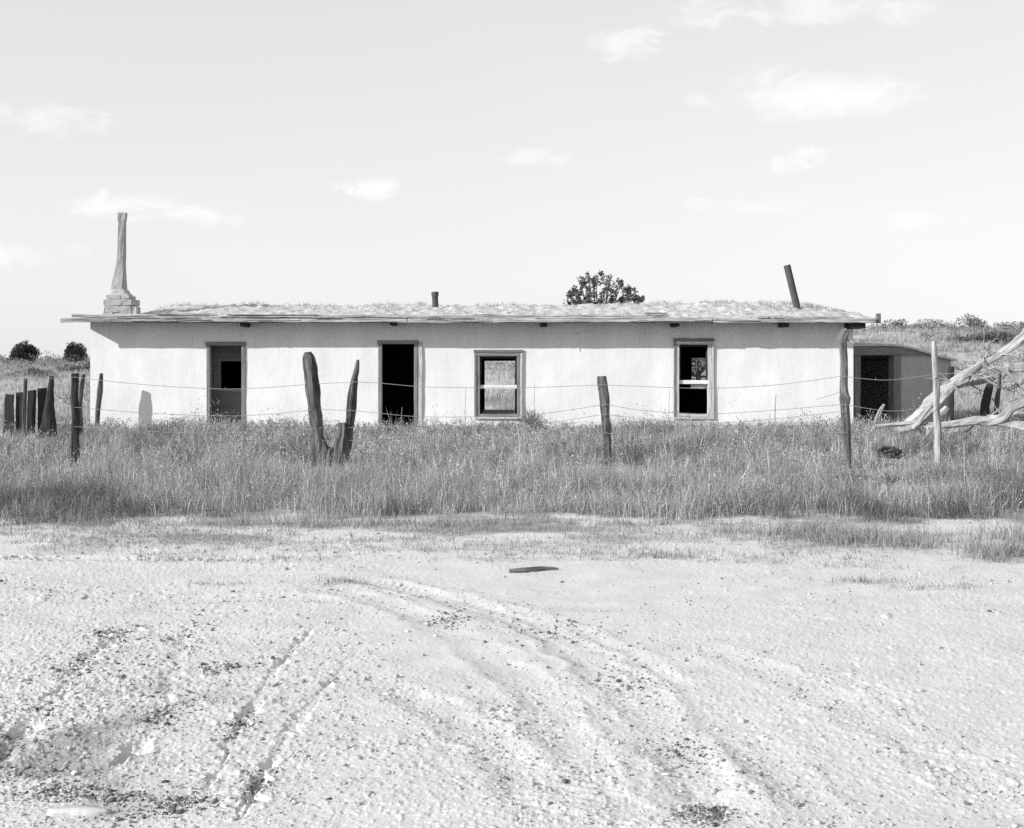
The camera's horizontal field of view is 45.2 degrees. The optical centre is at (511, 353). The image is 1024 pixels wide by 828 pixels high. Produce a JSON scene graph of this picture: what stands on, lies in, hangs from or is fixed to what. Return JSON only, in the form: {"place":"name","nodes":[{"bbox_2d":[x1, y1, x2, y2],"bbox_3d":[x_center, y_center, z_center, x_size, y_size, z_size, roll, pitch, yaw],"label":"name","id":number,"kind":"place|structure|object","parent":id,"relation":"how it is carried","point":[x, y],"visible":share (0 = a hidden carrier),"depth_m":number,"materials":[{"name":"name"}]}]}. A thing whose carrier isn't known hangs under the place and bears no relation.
{"place":"outdoors","nodes":[
{"label":"outdoors","id":0,"kind":"place"},
{"bbox_2d":[0,330,1023,827],"bbox_3d":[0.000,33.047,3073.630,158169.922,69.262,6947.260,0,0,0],"label":"ground","id":1,"kind":"structure","parent":0,"point":[970,678],"depth_m":6.53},
{"bbox_2d":[6,340,41,362],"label":"juniper tree","id":2,"kind":"object","parent":1,"relation":"on","point":[24,350],"visible":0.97,"depth_m":65.66,"materials":[{"name":"black plant"}]},
{"bbox_2d":[3,376,57,440],"bbox_3d":[-9.372,1.110,23.953,1.095,1.360,0.393,0,0,0],"label":"board fence","id":3,"kind":"object","parent":1,"relation":"on","point":[46,414],"visible":0.84,"depth_m":24.00,"materials":[{"name":"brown wood"}]},
{"bbox_2d":[17,366,51,376],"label":"shrub","id":4,"kind":"object","parent":1,"relation":"on","point":[34,370],"visible":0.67,"depth_m":55.52,"materials":[{"name":"grey plant"}]},
{"bbox_2d":[55,360,89,371],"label":"shrub","id":5,"kind":"object","parent":1,"relation":"on","point":[82,365],"visible":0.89,"depth_m":57.58,"materials":[{"name":"grey plant"}]},
{"bbox_2d":[62,341,87,362],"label":"juniper tree","id":6,"kind":"object","parent":1,"relation":"on","point":[71,350],"visible":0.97,"depth_m":65.67,"materials":[{"name":"black plant"}]},
{"bbox_2d":[47,805,108,816],"bbox_3d":[-1.605,1.705,4.568,0.226,0.047,0.078,0,0,0],"label":"plank","id":7,"kind":"object","parent":1,"relation":"on","point":[77,811],"visible":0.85,"depth_m":4.55,"materials":[{"name":"paint"}]},
{"bbox_2d":[78,374,85,436],"bbox_3d":[-8.568,1.117,24.500,0.168,1.437,0.103,0,0,0],"label":"wooden post","id":8,"kind":"object","parent":1,"relation":"on","point":[81,389],"visible":0.66,"depth_m":24.46,"materials":[{"name":"grey wood"}]},
{"bbox_2d":[95,373,102,425],"bbox_3d":[-9.241,1.160,27.551,0.187,1.458,0.146,0,0,0],"label":"wooden post","id":9,"kind":"object","parent":1,"relation":"on","point":[99,396],"visible":0.71,"depth_m":27.50,"materials":[{"name":"grey wood"}]},
{"bbox_2d":[60,212,880,428],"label":"adobe house","id":10,"kind":"structure","parent":1,"relation":"on","point":[434,347],"depth_m":28.00,"materials":[{"name":"paint"}]},
{"bbox_2d":[212,345,244,425],"bbox_3d":[-6.439,0.708,28.473,0.975,1.929,0.069,0,0,0],"label":"door","id":11,"kind":"structure","parent":10,"relation":"in","point":[229,400],"depth_m":28.46,"materials":[{"name":"grey wood"}]},
{"bbox_2d":[474,350,522,418],"bbox_3d":[-0.308,0.692,28.039,1.121,1.577,0.196,0,0,0],"label":"window","id":12,"kind":"structure","parent":10,"relation":"in","point":[478,354],"depth_m":27.97,"materials":[{"name":"grey wood"}]},
{"bbox_2d":[673,338,713,418],"bbox_3d":[4.127,0.561,28.038,0.933,1.844,0.193,0,0,0],"label":"window","id":13,"kind":"structure","parent":10,"relation":"in","point":[678,342],"depth_m":27.97,"materials":[{"name":"paint"}]},
{"bbox_2d":[0,325,1023,421],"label":"hill grass","id":14,"kind":"structure","parent":1,"relation":"on","point":[874,339],"depth_m":53.91,"materials":[{"name":"grey plant"}]},
{"bbox_2d":[0,321,1023,406],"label":"hill scrub","id":15,"kind":"object","parent":1,"relation":"on","point":[9,374],"visible":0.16,"depth_m":60.03,"materials":[{"name":"grey plant"}]},
{"bbox_2d":[0,516,1023,827],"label":"dirt clods","id":16,"kind":"object","parent":1,"relation":"on","point":[712,810],"visible":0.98,"depth_m":5.54,"materials":[{"name":"grey soil"}]},
{"bbox_2d":[4,328,1023,468],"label":"barbed wire fence","id":17,"kind":"object","parent":1,"relation":"on","point":[314,410],"visible":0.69,"depth_m":18.44,"materials":[{"name":"grey wood"}]},
{"bbox_2d":[513,409,547,428],"bbox_3d":[0.425,1.489,27.399,0.854,0.639,0.744,0,0,0],"label":"tumbleweed","id":18,"kind":"object","parent":1,"relation":"on","point":[532,418],"visible":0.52,"depth_m":27.36,"materials":[{"name":"grey plant"}]},
{"bbox_2d":[509,566,558,572],"bbox_3d":[0.171,1.686,9.650,0.411,0.040,0.068,0,0,-21],"label":"stick","id":19,"kind":"object","parent":1,"relation":"on","point":[525,569],"visible":1,"depth_m":9.62,"materials":[{"name":"grey wood"}]},
{"bbox_2d":[561,270,644,305],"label":"bushy tree","id":20,"kind":"object","parent":1,"relation":"on","point":[626,290],"visible":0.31,"depth_m":43.76,"materials":[{"name":"grey plant"}]},
{"bbox_2d":[692,358,705,379],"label":"shrub","id":21,"kind":"object","parent":1,"relation":"on","point":[698,369],"visible":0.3,"depth_m":45.84,"materials":[{"name":"grey plant"}]},
{"bbox_2d":[871,404,884,432],"bbox_3d":[7.263,1.308,24.502,0.320,0.638,0.110,0,0,0],"label":"dead stub","id":22,"kind":"object","parent":1,"relation":"on","point":[879,413],"visible":0.76,"depth_m":24.47,"materials":[{"name":"white wood"}]},
{"bbox_2d":[876,445,902,458],"bbox_3d":[6.290,1.683,20.522,0.436,0.331,0.527,0,0,32],"label":"shrub","id":23,"kind":"object","parent":1,"relation":"on","point":[893,452],"visible":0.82,"depth_m":20.41,"materials":[{"name":"black plant"}]},
{"bbox_2d":[866,319,938,330],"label":"shrub","id":24,"kind":"object","parent":1,"relation":"on","point":[895,323],"visible":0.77,"depth_m":67.46,"materials":[{"name":"grey plant"}]},
{"bbox_2d":[853,342,956,425],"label":"adobe shed","id":25,"kind":"structure","parent":1,"relation":"on","point":[883,365],"depth_m":30.02,"materials":[{"name":"paint"}]},
{"bbox_2d":[916,318,958,327],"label":"shrub","id":26,"kind":"object","parent":1,"relation":"on","point":[939,322],"visible":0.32,"depth_m":72.50,"materials":[{"name":"grey plant"}]},
{"bbox_2d":[875,329,1023,447],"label":"fallen tree","id":27,"kind":"object","parent":1,"relation":"on","point":[914,421],"visible":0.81,"depth_m":23.58,"materials":[{"name":"grey wood"}]},
{"bbox_2d":[947,366,953,429],"bbox_3d":[9.609,1.170,26.995,0.170,1.790,0.147,0,0,0],"label":"wooden post","id":28,"kind":"object","parent":1,"relation":"on","point":[950,412],"visible":0.42,"depth_m":26.95,"materials":[{"name":"grey wood"}]},
{"bbox_2d":[954,313,987,328],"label":"shrub","id":29,"kind":"object","parent":1,"relation":"on","point":[973,320],"visible":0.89,"depth_m":69.61,"materials":[{"name":"grey plant"}]},
{"bbox_2d":[942,330,1018,342],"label":"shrub","id":30,"kind":"object","parent":1,"relation":"on","point":[990,336],"visible":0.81,"depth_m":59.46,"materials":[{"name":"grey plant"}]},
{"bbox_2d":[980,383,992,415],"bbox_3d":[11.568,1.254,30.001,0.319,1.086,0.116,0,0,0],"label":"wooden stake","id":31,"kind":"object","parent":1,"relation":"on","point":[986,399],"visible":0.69,"depth_m":29.96,"materials":[{"name":"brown wood"}]},
{"bbox_2d":[954,358,1019,397],"bbox_3d":[12.087,0.590,31.368,1.748,1.083,0.737,0,0,-18],"label":"dead branch","id":32,"kind":"object","parent":1,"relation":"on","point":[978,382],"visible":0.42,"depth_m":31.37,"materials":[{"name":"grey wood"}]},
{"bbox_2d":[951,354,1002,385],"bbox_3d":[11.658,0.412,31.107,1.405,0.828,0.679,0,0,16],"label":"dead branch","id":33,"kind":"object","parent":32,"relation":"on","point":[991,368],"visible":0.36,"depth_m":30.98,"materials":[{"name":"grey wood"}]},
{"bbox_2d":[959,346,993,380],"bbox_3d":[11.787,0.238,31.184,0.867,0.920,0.469,0,0,43],"label":"dead branch","id":34,"kind":"object","parent":33,"relation":"on","point":[977,362],"visible":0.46,"depth_m":31.20,"materials":[{"name":"grey wood"}]},
{"bbox_2d":[994,373,1000,414],"bbox_3d":[11.905,1.129,30.200,0.181,1.311,0.128,0,0,0],"label":"wooden stake","id":35,"kind":"object","parent":1,"relation":"on","point":[997,397],"visible":0.72,"depth_m":30.16,"materials":[{"name":"grey wood"}]},
{"bbox_2d":[990,366,1023,402],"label":"dead branch","id":36,"kind":"object","parent":1,"relation":"on","point":[1011,378],"visible":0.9,"depth_m":30.48,"materials":[{"name":"grey wood"}]},
{"bbox_2d":[962,365,1023,394],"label":"dead branch","id":37,"kind":"object","parent":36,"relation":"on","point":[1004,388],"visible":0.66,"depth_m":30.78,"materials":[{"name":"grey wood"}]},
{"bbox_2d":[1004,362,1023,372],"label":"pale slab","id":38,"kind":"structure","parent":36,"relation":"on","point":[1019,368],"depth_m":30.61,"materials":[{"name":"white wood"}]},
{"bbox_2d":[993,321,1023,329],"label":"shrub","id":39,"kind":"object","parent":1,"relation":"on","point":[1020,325],"visible":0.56,"depth_m":72.12,"materials":[{"name":"grey plant"}]},
{"bbox_2d":[0,395,1023,531],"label":"meadow grass","id":40,"kind":"structure","parent":0,"point":[401,502],"depth_m":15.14,"materials":[{"name":"grey plant"}]},
{"bbox_2d":[0,509,1023,590],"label":"grass","id":41,"kind":"structure","parent":0,"point":[1006,550],"depth_m":11.30,"materials":[{"name":"grey plant"}]},
{"bbox_2d":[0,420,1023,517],"bbox_3d":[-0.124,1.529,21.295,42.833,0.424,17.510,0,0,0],"label":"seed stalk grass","id":42,"kind":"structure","parent":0,"point":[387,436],"depth_m":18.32,"materials":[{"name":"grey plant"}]},
{"bbox_2d":[0,0,1023,358],"label":"sky","id":43,"kind":"structure","parent":0,"point":[275,152],"materials":[{"name":"white"}]}
]}

